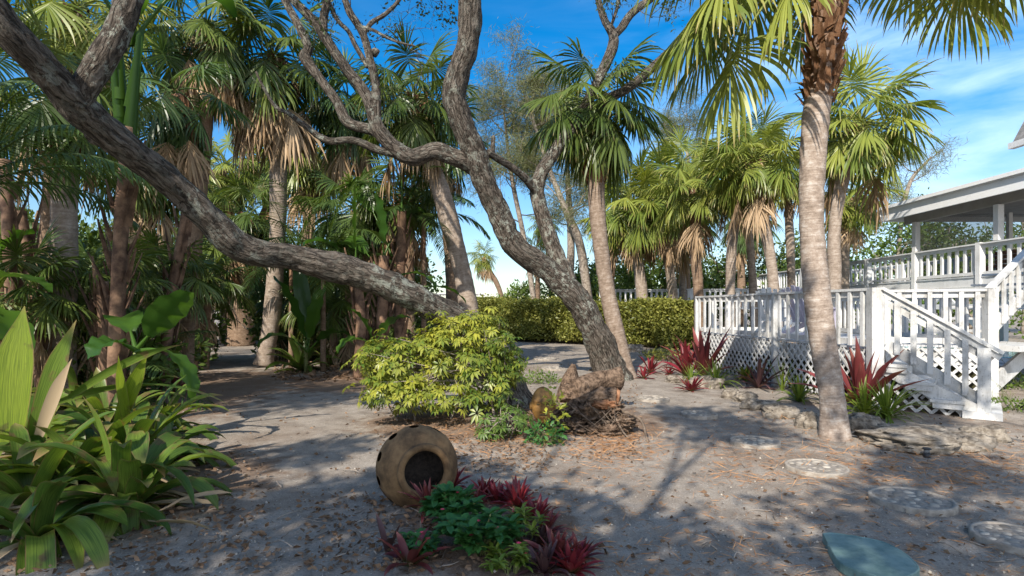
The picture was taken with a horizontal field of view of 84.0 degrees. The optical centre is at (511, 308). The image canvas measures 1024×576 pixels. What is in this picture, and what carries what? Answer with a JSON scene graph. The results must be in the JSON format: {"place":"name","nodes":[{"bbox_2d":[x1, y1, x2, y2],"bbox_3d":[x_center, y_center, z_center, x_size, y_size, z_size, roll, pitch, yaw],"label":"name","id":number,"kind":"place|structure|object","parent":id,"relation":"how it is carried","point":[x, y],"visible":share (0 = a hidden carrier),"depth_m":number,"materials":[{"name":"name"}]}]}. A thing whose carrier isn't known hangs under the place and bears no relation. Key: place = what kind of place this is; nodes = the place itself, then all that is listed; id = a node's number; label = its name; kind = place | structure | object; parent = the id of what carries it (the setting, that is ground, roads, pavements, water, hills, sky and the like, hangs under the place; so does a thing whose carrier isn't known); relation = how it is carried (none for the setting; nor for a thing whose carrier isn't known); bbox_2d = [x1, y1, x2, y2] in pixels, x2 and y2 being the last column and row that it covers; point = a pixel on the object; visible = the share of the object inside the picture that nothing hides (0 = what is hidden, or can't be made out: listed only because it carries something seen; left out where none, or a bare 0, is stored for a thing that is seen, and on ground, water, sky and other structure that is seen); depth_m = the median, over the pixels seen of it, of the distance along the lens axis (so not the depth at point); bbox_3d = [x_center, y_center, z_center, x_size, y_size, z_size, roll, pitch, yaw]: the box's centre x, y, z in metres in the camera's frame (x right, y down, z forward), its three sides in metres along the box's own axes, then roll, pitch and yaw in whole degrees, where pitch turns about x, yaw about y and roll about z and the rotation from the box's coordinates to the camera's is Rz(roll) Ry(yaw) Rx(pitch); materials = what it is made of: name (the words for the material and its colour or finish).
{"place":"outdoors","nodes":[
{"label":"outdoors","id":0,"kind":"place"},
{"bbox_2d":[0,310,1023,575],"bbox_3d":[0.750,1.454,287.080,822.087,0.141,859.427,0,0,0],"label":"ground","id":1,"kind":"structure","parent":0,"point":[322,406],"depth_m":4.85,"materials":[{"name":"sand"}]},
{"bbox_2d":[0,228,52,348],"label":"banana plant","id":2,"kind":"object","parent":1,"relation":"on","point":[8,318],"visible":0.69,"depth_m":6.27,"materials":[{"name":"green plant"}]},
{"bbox_2d":[0,159,57,392],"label":"bird of paradise plant","id":3,"kind":"object","parent":1,"relation":"on","point":[10,215],"visible":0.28,"depth_m":7.41,"materials":[{"name":"plant"}]},
{"bbox_2d":[0,218,100,371],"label":"cabbage palm","id":4,"kind":"object","parent":1,"relation":"on","point":[45,308],"visible":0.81,"depth_m":7.30,"materials":[{"name":"green plant"}]},
{"bbox_2d":[0,410,116,529],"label":"bromeliad","id":5,"kind":"object","parent":1,"relation":"on","point":[18,489],"visible":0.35,"depth_m":4.19,"materials":[{"name":"plant"}]},
{"bbox_2d":[0,0,167,414],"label":"cabbage palm","id":6,"kind":"object","parent":1,"relation":"on","point":[67,219],"visible":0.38,"depth_m":7.93,"materials":[{"name":"green plant"}]},
{"bbox_2d":[0,69,167,231],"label":"feather palm","id":7,"kind":"object","parent":1,"relation":"on","point":[128,175],"visible":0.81,"depth_m":6.42,"materials":[{"name":"green plant"}]},
{"bbox_2d":[0,480,171,575],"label":"bromeliad","id":8,"kind":"object","parent":1,"relation":"on","point":[38,546],"visible":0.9,"depth_m":3.42,"materials":[{"name":"plant"}]},
{"bbox_2d":[0,405,185,495],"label":"bromeliad","id":9,"kind":"object","parent":1,"relation":"on","point":[91,445],"visible":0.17,"depth_m":4.44,"materials":[{"name":"plant"}]},
{"bbox_2d":[5,0,183,378],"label":"cabbage palm","id":10,"kind":"object","parent":1,"relation":"on","point":[72,26],"visible":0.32,"depth_m":11.06,"materials":[{"name":"green plant"}]},
{"bbox_2d":[22,214,174,304],"bbox_3d":[-9.540,-0.422,12.652,4.267,4.145,4.015,0,0,45],"label":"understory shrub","id":11,"kind":"object","parent":1,"relation":"on","point":[90,241],"visible":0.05,"depth_m":12.72,"materials":[{"name":"green plant"}]},
{"bbox_2d":[23,226,178,386],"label":"cabbage palm","id":12,"kind":"object","parent":1,"relation":"on","point":[80,301],"visible":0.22,"depth_m":8.58,"materials":[{"name":"green plant"}]},
{"bbox_2d":[11,397,194,541],"bbox_3d":[-2.758,1.345,3.949,0.948,1.431,0.842,0,0,-31],"label":"bromeliad","id":13,"kind":"object","parent":1,"relation":"on","point":[115,453],"visible":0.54,"depth_m":3.94,"materials":[{"name":"plant"}]},
{"bbox_2d":[72,228,146,384],"bbox_3d":[-5.580,0.201,8.034,0.725,2.708,0.780,0,0,0],"label":"bird of paradise plant","id":14,"kind":"object","parent":1,"relation":"on","point":[101,357],"visible":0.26,"depth_m":7.75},
{"bbox_2d":[31,367,190,431],"bbox_3d":[-4.568,1.362,6.397,1.784,1.351,1.609,0,0,23],"label":"bromeliad","id":15,"kind":"object","parent":1,"relation":"on","point":[98,401],"visible":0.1,"depth_m":6.48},
{"bbox_2d":[0,306,225,441],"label":"bromeliad","id":16,"kind":"object","parent":1,"relation":"on","point":[16,362],"visible":0.94,"depth_m":4.63,"materials":[{"name":"plant"}]},
{"bbox_2d":[1,463,230,541],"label":"bromeliad","id":17,"kind":"object","parent":1,"relation":"on","point":[184,495],"visible":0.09,"depth_m":3.92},
{"bbox_2d":[6,431,232,542],"bbox_3d":[-2.765,1.431,4.165,1.458,0.965,1.292,0,0,-45],"label":"bromeliad","id":18,"kind":"object","parent":1,"relation":"on","point":[164,449],"visible":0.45,"depth_m":4.13,"materials":[{"name":"plant"}]},
{"bbox_2d":[44,325,200,399],"bbox_3d":[-6.442,0.725,9.336,2.286,1.837,2.432,0,0,40],"label":"understory shrub","id":19,"kind":"object","parent":1,"relation":"on","point":[153,342],"visible":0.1,"depth_m":9.29,"materials":[{"name":"green plant"}]},
{"bbox_2d":[32,287,218,410],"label":"feather palm","id":20,"kind":"object","parent":1,"relation":"on","point":[155,373],"visible":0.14,"depth_m":8.52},
{"bbox_2d":[32,375,236,485],"bbox_3d":[-3.451,1.291,5.103,1.677,1.341,1.712,0,0,11],"label":"bromeliad","id":21,"kind":"object","parent":1,"relation":"on","point":[139,448],"visible":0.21,"depth_m":4.91,"materials":[{"name":"plant"}]},
{"bbox_2d":[84,289,200,408],"bbox_3d":[-4.071,0.673,6.099,1.658,1.755,0.826,0,0,26],"label":"banana plant","id":22,"kind":"object","parent":1,"relation":"on","point":[166,312],"visible":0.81,"depth_m":6.14,"materials":[{"name":"green plant"}]},
{"bbox_2d":[79,99,221,309],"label":"cabbage palm","id":23,"kind":"object","parent":1,"relation":"on","point":[149,212],"visible":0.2,"depth_m":12.63,"materials":[{"name":"green plant"}]},
{"bbox_2d":[88,384,228,440],"bbox_3d":[-4.137,1.455,6.471,1.372,1.123,1.294,0,0,43],"label":"bromeliad","id":24,"kind":"object","parent":1,"relation":"on","point":[172,405],"visible":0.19,"depth_m":6.52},
{"bbox_2d":[89,227,228,354],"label":"cabbage palm","id":25,"kind":"object","parent":1,"relation":"on","point":[188,283],"visible":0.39,"depth_m":9.97,"materials":[{"name":"green plant"}]},
{"bbox_2d":[87,0,236,404],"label":"bird of paradise plant","id":26,"kind":"object","parent":1,"relation":"on","point":[125,101],"visible":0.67,"depth_m":7.11,"materials":[{"name":"green plant"}]},
{"bbox_2d":[154,204,196,397],"bbox_3d":[-5.608,-0.188,9.537,0.636,3.491,0.375,0,0,0],"label":"bird of paradise plant","id":27,"kind":"object","parent":1,"relation":"on","point":[175,276],"visible":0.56,"depth_m":9.44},
{"bbox_2d":[102,26,256,384],"bbox_3d":[-6.138,-1.666,10.383,2.585,6.425,2.518,0,0,0],"label":"cabbage palm","id":28,"kind":"object","parent":1,"relation":"on","point":[179,134],"visible":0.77,"depth_m":10.26,"materials":[{"name":"green plant"}]},
{"bbox_2d":[156,240,256,369],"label":"cabbage palm","id":29,"kind":"object","parent":1,"relation":"on","point":[229,285],"visible":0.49,"depth_m":13.98,"materials":[{"name":"green plant"}]},
{"bbox_2d":[127,0,292,370],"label":"cabbage palm","id":30,"kind":"object","parent":1,"relation":"on","point":[201,41],"visible":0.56,"depth_m":13.10,"materials":[{"name":"green plant"}]},
{"bbox_2d":[208,131,265,343],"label":"cabbage palm","id":31,"kind":"object","parent":1,"relation":"on","point":[223,168],"visible":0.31,"depth_m":23.78,"materials":[{"name":"green plant"}]},
{"bbox_2d":[202,170,297,345],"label":"cabbage palm","id":32,"kind":"object","parent":1,"relation":"on","point":[237,336],"visible":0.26,"depth_m":22.45,"materials":[{"name":"green plant"}]},
{"bbox_2d":[0,0,532,408],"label":"oak tree","id":33,"kind":"object","parent":1,"relation":"on","point":[73,101],"visible":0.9,"depth_m":5.71,"materials":[{"name":"grey plant"}]},
{"bbox_2d":[198,0,352,366],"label":"cabbage palm","id":34,"kind":"object","parent":1,"relation":"on","point":[281,138],"visible":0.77,"depth_m":14.09,"materials":[{"name":"green plant"}]},
{"bbox_2d":[227,267,336,358],"bbox_3d":[-6.672,-0.037,16.978,5.048,3.350,2.678,0,0,19],"label":"understory shrub","id":35,"kind":"object","parent":1,"relation":"on","point":[254,330],"visible":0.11,"depth_m":16.48,"materials":[{"name":"green plant"}]},
{"bbox_2d":[203,184,376,367],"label":"feather palm","id":36,"kind":"object","parent":1,"relation":"on","point":[290,272],"visible":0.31,"depth_m":14.24,"materials":[{"name":"green plant"}]},
{"bbox_2d":[264,332,341,372],"bbox_3d":[-4.987,1.272,13.684,1.862,1.410,1.920,0,0,0],"label":"bromeliad","id":37,"kind":"object","parent":1,"relation":"on","point":[297,362],"visible":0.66,"depth_m":13.41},
{"bbox_2d":[254,95,353,247],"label":"cabbage palm","id":38,"kind":"object","parent":1,"relation":"on","point":[307,189],"visible":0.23,"depth_m":19.35,"materials":[{"name":"green plant"}]},
{"bbox_2d":[257,270,354,372],"bbox_3d":[-4.484,0.195,13.056,2.171,2.711,1.526,0,0,0],"label":"banana plant","id":39,"kind":"object","parent":1,"relation":"on","point":[305,310],"visible":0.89,"depth_m":13.30,"materials":[{"name":"green plant"}]},
{"bbox_2d":[228,167,395,371],"bbox_3d":[-4.810,-0.907,13.680,4.062,4.914,4.715,0,0,-40],"label":"feather palm","id":40,"kind":"object","parent":1,"relation":"on","point":[323,318],"visible":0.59,"depth_m":13.41,"materials":[{"name":"green plant"}]},
{"bbox_2d":[277,276,375,366],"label":"cabbage palm","id":41,"kind":"object","parent":1,"relation":"on","point":[336,314],"visible":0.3,"depth_m":14.51,"materials":[{"name":"green plant"}]},
{"bbox_2d":[271,357,409,381],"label":"fallen leaves","id":42,"kind":"object","parent":1,"relation":"on","point":[313,374],"visible":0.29,"depth_m":12.74,"materials":[{"name":"brown plant"}]},
{"bbox_2d":[289,164,415,364],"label":"cabbage palm","id":43,"kind":"object","parent":1,"relation":"on","point":[331,203],"visible":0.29,"depth_m":14.54,"materials":[{"name":"green plant"}]},
{"bbox_2d":[303,33,410,351],"bbox_3d":[-4.511,-3.008,15.900,3.504,9.174,3.688,0,0,0],"label":"cabbage palm","id":44,"kind":"object","parent":1,"relation":"on","point":[340,158],"visible":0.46,"depth_m":15.43,"materials":[{"name":"green plant"}]},
{"bbox_2d":[303,162,466,377],"bbox_3d":[-2.704,-1.476,13.007,3.467,6.077,2.629,0,0,0],"label":"bird of paradise plant","id":45,"kind":"object","parent":1,"relation":"on","point":[380,314],"visible":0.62,"depth_m":12.96,"materials":[{"name":"green plant"}]},
{"bbox_2d":[345,155,448,356],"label":"cabbage palm","id":46,"kind":"object","parent":1,"relation":"on","point":[415,223],"visible":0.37,"depth_m":14.61,"materials":[{"name":"green plant"}]},
{"bbox_2d":[376,527,449,575],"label":"bromeliad","id":47,"kind":"object","parent":1,"relation":"on","point":[411,554],"visible":0.91,"depth_m":3.26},
{"bbox_2d":[345,15,481,319],"bbox_3d":[-2.187,-2.520,13.174,3.382,8.231,3.029,0,0,0],"label":"cabbage palm","id":48,"kind":"object","parent":1,"relation":"on","point":[411,129],"visible":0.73,"depth_m":12.92,"materials":[{"name":"green plant"}]},
{"bbox_2d":[376,425,457,507],"bbox_3d":[-0.733,1.221,4.378,0.616,0.628,0.589,0,0,0],"label":"clay pot","id":49,"kind":"object","parent":1,"relation":"on","point":[415,454],"visible":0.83,"depth_m":4.25,"materials":[{"name":"ceramic"}]},
{"bbox_2d":[344,166,490,354],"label":"feather palm","id":50,"kind":"object","parent":1,"relation":"on","point":[425,216],"visible":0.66,"depth_m":14.05,"materials":[{"name":"green plant"}]},
{"bbox_2d":[341,306,528,424],"bbox_3d":[-0.964,0.736,7.260,2.381,1.542,1.571,0,0,0],"label":"shrub","id":51,"kind":"object","parent":1,"relation":"on","point":[456,367],"visible":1,"depth_m":6.98,"materials":[{"name":"green plant"}]},
{"bbox_2d":[390,92,490,302],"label":"cabbage palm","id":52,"kind":"object","parent":1,"relation":"on","point":[449,274],"visible":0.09,"depth_m":17.81,"materials":[{"name":"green plant"}]},
{"bbox_2d":[418,481,486,522],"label":"flowering plant","id":53,"kind":"object","parent":1,"relation":"on","point":[443,499],"visible":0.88,"depth_m":3.79,"materials":[{"name":"green plant"}]},
{"bbox_2d":[432,506,526,556],"bbox_3d":[-0.203,1.334,3.432,0.583,0.274,0.497,0,0,0],"label":"flowering plant","id":54,"kind":"object","parent":1,"relation":"on","point":[467,531],"visible":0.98,"depth_m":3.34,"materials":[{"name":"green plant"}]},
{"bbox_2d":[467,240,503,296],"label":"cabbage palm","id":55,"kind":"object","parent":1,"relation":"on","point":[483,266],"visible":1,"depth_m":39.80,"materials":[{"name":"green plant"}]},
{"bbox_2d":[248,0,727,380],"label":"oak tree","id":56,"kind":"object","parent":1,"relation":"on","point":[553,271],"visible":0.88,"depth_m":10.46,"materials":[{"name":"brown plant"}]},
{"bbox_2d":[473,398,533,442],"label":"shrub","id":57,"kind":"object","parent":1,"relation":"on","point":[500,425],"visible":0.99,"depth_m":6.28,"materials":[{"name":"green plant"}]},
{"bbox_2d":[479,541,537,574],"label":"flowering plant","id":58,"kind":"object","parent":1,"relation":"on","point":[519,551],"visible":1,"depth_m":3.17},
{"bbox_2d":[0,351,1023,575],"bbox_3d":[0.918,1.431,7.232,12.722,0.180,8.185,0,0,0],"label":"fallen leaves","id":59,"kind":"object","parent":1,"relation":"on","point":[374,502],"depth_m":3.77,"materials":[{"name":"plant"}]},
{"bbox_2d":[3,369,1023,575],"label":"shell chips","id":60,"kind":"object","parent":1,"relation":"on","point":[634,571],"visible":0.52,"depth_m":3.91,"materials":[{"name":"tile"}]},
{"bbox_2d":[455,13,592,298],"bbox_3d":[0.663,-6.698,30.646,7.734,16.602,10.118,0,0,22],"label":"she oak tree","id":61,"kind":"object","parent":1,"relation":"on","point":[497,169],"visible":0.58,"depth_m":29.16,"materials":[{"name":"plant"}]},
{"bbox_2d":[515,539,569,575],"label":"bromeliad","id":62,"kind":"object","parent":1,"relation":"on","point":[543,563],"visible":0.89,"depth_m":3.18,"materials":[{"name":"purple plant"}]},
{"bbox_2d":[498,50,606,270],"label":"she oak tree","id":63,"kind":"object","parent":1,"relation":"on","point":[570,250],"visible":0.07,"depth_m":29.82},
{"bbox_2d":[469,52,638,297],"bbox_3d":[2.285,-5.788,28.132,8.304,14.786,6.164,0,0,27],"label":"she oak tree","id":64,"kind":"object","parent":1,"relation":"on","point":[531,163],"visible":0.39,"depth_m":27.83,"materials":[{"name":"plant"}]},
{"bbox_2d":[550,541,605,575],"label":"bromeliad","id":65,"kind":"object","parent":1,"relation":"on","point":[575,567],"visible":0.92,"depth_m":3.20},
{"bbox_2d":[557,366,624,402],"bbox_3d":[1.110,1.125,7.969,0.986,0.597,0.441,0,0,-20],"label":"fallen log","id":66,"kind":"object","parent":1,"relation":"on","point":[579,386],"visible":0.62,"depth_m":7.94,"materials":[{"name":"brown wood"}]},
{"bbox_2d":[512,32,674,378],"bbox_3d":[1.726,-2.088,12.306,3.199,7.644,3.595,0,0,30],"label":"cabbage palm","id":67,"kind":"object","parent":1,"relation":"on","point":[597,150],"visible":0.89,"depth_m":12.04,"materials":[{"name":"green plant"}]},
{"bbox_2d":[476,291,711,348],"bbox_3d":[2.216,0.330,24.596,12.652,2.336,2.334,0,0,42],"label":"hedge","id":68,"kind":"object","parent":1,"relation":"on","point":[651,322],"visible":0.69,"depth_m":22.91,"materials":[{"name":"green plant"}]},
{"bbox_2d":[540,386,648,442],"bbox_3d":[0.996,1.288,6.878,1.330,0.666,0.824,0,0,17],"label":"pile","id":69,"kind":"object","parent":1,"relation":"on","point":[600,411],"visible":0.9,"depth_m":6.79,"materials":[{"name":"brown wood"}]},
{"bbox_2d":[582,143,675,346],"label":"cabbage palm","id":70,"kind":"object","parent":1,"relation":"on","point":[630,245],"visible":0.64,"depth_m":21.77,"materials":[{"name":"green plant"}]},
{"bbox_2d":[591,248,724,309],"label":"broadleaf tree","id":71,"kind":"object","parent":1,"relation":"on","point":[652,281],"visible":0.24,"depth_m":30.26,"materials":[{"name":"green plant"}]},
{"bbox_2d":[615,136,717,299],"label":"cabbage palm","id":72,"kind":"object","parent":1,"relation":"on","point":[665,247],"visible":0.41,"depth_m":21.83,"materials":[{"name":"green plant"}]},
{"bbox_2d":[645,78,717,177],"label":"she oak tree","id":73,"kind":"object","parent":1,"relation":"on","point":[669,116],"visible":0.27,"depth_m":33.26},
{"bbox_2d":[647,122,722,299],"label":"cabbage palm","id":74,"kind":"object","parent":1,"relation":"on","point":[682,146],"visible":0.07,"depth_m":24.83,"materials":[{"name":"green plant"}]},
{"bbox_2d":[638,135,742,351],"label":"cabbage palm","id":75,"kind":"object","parent":1,"relation":"on","point":[679,205],"visible":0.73,"depth_m":18.76,"materials":[{"name":"green plant"}]},
{"bbox_2d":[662,325,735,375],"bbox_3d":[4.109,0.912,12.220,1.590,1.168,1.333,0,0,-45],"label":"bromeliad","id":76,"kind":"object","parent":1,"relation":"on","point":[702,352],"visible":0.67,"depth_m":12.02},
{"bbox_2d":[408,405,1023,508],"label":"pine straw","id":77,"kind":"object","parent":1,"relation":"on","point":[758,479],"visible":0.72,"depth_m":5.59,"materials":[{"name":"plant"}]},
{"bbox_2d":[690,244,765,331],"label":"broadleaf tree","id":78,"kind":"object","parent":1,"relation":"on","point":[713,262],"visible":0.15,"depth_m":32.05,"materials":[{"name":"green plant"}]},
{"bbox_2d":[690,124,786,336],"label":"cabbage palm","id":79,"kind":"object","parent":1,"relation":"on","point":[731,252],"visible":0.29,"depth_m":17.86,"materials":[{"name":"green plant"}]},
{"bbox_2d":[691,95,800,341],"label":"cabbage palm","id":80,"kind":"object","parent":1,"relation":"on","point":[764,186],"visible":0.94,"depth_m":16.26,"materials":[{"name":"green plant"}]},
{"bbox_2d":[716,205,783,326],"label":"cabbage palm","id":81,"kind":"object","parent":1,"relation":"on","point":[741,259],"visible":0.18,"depth_m":29.59,"materials":[{"name":"green plant"}]},
{"bbox_2d":[712,109,794,339],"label":"cabbage palm","id":82,"kind":"object","parent":1,"relation":"on","point":[752,279],"visible":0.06,"depth_m":20.87,"materials":[{"name":"green plant"}]},
{"bbox_2d":[542,406,1023,575],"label":"fallen leaves","id":83,"kind":"object","parent":1,"relation":"on","point":[779,520],"visible":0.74,"depth_m":3.94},
{"bbox_2d":[708,224,861,323],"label":"broadleaf tree","id":84,"kind":"object","parent":1,"relation":"on","point":[782,265],"visible":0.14,"depth_m":30.42,"materials":[{"name":"green plant"}]},
{"bbox_2d":[760,130,827,342],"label":"cabbage palm","id":85,"kind":"object","parent":1,"relation":"on","point":[787,208],"visible":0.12,"depth_m":19.87,"materials":[{"name":"green plant"}]},
{"bbox_2d":[784,458,849,478],"bbox_3d":[2.811,1.485,5.246,0.532,0.076,0.532,0,0,0],"label":"stepping stone","id":86,"kind":"object","parent":1,"relation":"on","point":[811,468],"visible":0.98,"depth_m":5.19,"materials":[{"name":"stone"}]},
{"bbox_2d":[631,0,1023,441],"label":"cabbage palm","id":87,"kind":"object","parent":1,"relation":"on","point":[822,65],"visible":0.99,"depth_m":6.63,"materials":[{"name":"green plant"}]},
{"bbox_2d":[695,287,998,408],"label":"deck","id":88,"kind":"structure","parent":1,"relation":"on","point":[876,338],"depth_m":10.03,"materials":[{"name":"white paint"}]},
{"bbox_2d":[790,337,927,405],"bbox_3d":[5.117,0.944,8.464,1.340,1.098,1.761,0,0,-20],"label":"bromeliad","id":89,"kind":"object","parent":1,"relation":"on","point":[857,370],"visible":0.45,"depth_m":8.31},
{"bbox_2d":[774,39,953,347],"bbox_3d":[9.483,-2.869,15.604,3.874,8.849,4.338,0,0,-33],"label":"cabbage palm","id":90,"kind":"object","parent":1,"relation":"on","point":[856,142],"visible":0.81,"depth_m":15.16,"materials":[{"name":"green plant"}]},
{"bbox_2d":[824,166,911,348],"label":"cabbage palm","id":91,"kind":"object","parent":1,"relation":"on","point":[852,222],"visible":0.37,"depth_m":20.61,"materials":[{"name":"green plant"}]},
{"bbox_2d":[822,532,919,575],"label":"garden slab","id":92,"kind":"structure","parent":1,"relation":"on","point":[851,555],"depth_m":3.31,"materials":[{"name":"stone"}]},
{"bbox_2d":[724,237,1023,341],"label":"raised walkway","id":93,"kind":"structure","parent":1,"relation":"on","point":[979,256],"depth_m":18.03,"materials":[{"name":"white paint"}]},
{"bbox_2d":[879,168,1023,251],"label":"screened porch","id":94,"kind":"object","parent":93,"relation":"on","point":[997,201],"visible":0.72,"depth_m":16.56,"materials":[{"name":"white paint"}]},
{"bbox_2d":[848,376,934,423],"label":"strap tuft","id":95,"kind":"object","parent":1,"relation":"on","point":[884,399],"visible":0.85,"depth_m":7.65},
{"bbox_2d":[826,195,972,334],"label":"broadleaf tree","id":96,"kind":"object","parent":1,"relation":"on","point":[879,253],"visible":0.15,"depth_m":28.84,"materials":[{"name":"green plant"}]},
{"bbox_2d":[867,486,958,516],"bbox_3d":[3.076,1.490,4.385,0.572,0.076,0.572,0,0,0],"label":"stepping stone","id":97,"kind":"object","parent":1,"relation":"on","point":[898,498],"visible":0.99,"depth_m":4.32,"materials":[{"name":"stone"}]},
{"bbox_2d":[851,423,982,455],"bbox_3d":[4.540,1.466,6.366,1.249,0.270,1.055,0,0,0],"label":"rock","id":98,"kind":"object","parent":1,"relation":"on","point":[916,438],"visible":0.81,"depth_m":6.08,"materials":[{"name":"stone"}]},
{"bbox_2d":[887,129,968,260],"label":"she oak tree","id":99,"kind":"object","parent":1,"relation":"on","point":[908,186],"visible":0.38,"depth_m":29.67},
{"bbox_2d":[868,187,995,333],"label":"broadleaf tree","id":100,"kind":"object","parent":1,"relation":"on","point":[957,231],"visible":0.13,"depth_m":30.37,"materials":[{"name":"green plant"}]},
{"bbox_2d":[882,287,1004,421],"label":"steps","id":101,"kind":"structure","parent":1,"relation":"on","point":[942,390],"depth_m":8.00,"materials":[{"name":"white paint"}]},
{"bbox_2d":[868,222,1023,338],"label":"broadleaf tree","id":102,"kind":"object","parent":1,"relation":"on","point":[985,239],"visible":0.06,"depth_m":29.24,"materials":[{"name":"green plant"}]},
{"bbox_2d":[937,249,1023,389],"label":"stairs","id":103,"kind":"structure","parent":1,"relation":"on","point":[1011,368],"depth_m":10.40,"materials":[{"name":"white paint"}]},
{"bbox_2d":[968,521,1023,555],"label":"stepping stone","id":104,"kind":"object","parent":1,"relation":"on","point":[1001,536],"visible":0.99,"depth_m":3.67,"materials":[{"name":"stone"}]},
{"bbox_2d":[0,0,1023,309],"label":"sky","id":105,"kind":"structure","parent":0,"point":[985,100],"materials":[{"name":"blue"}]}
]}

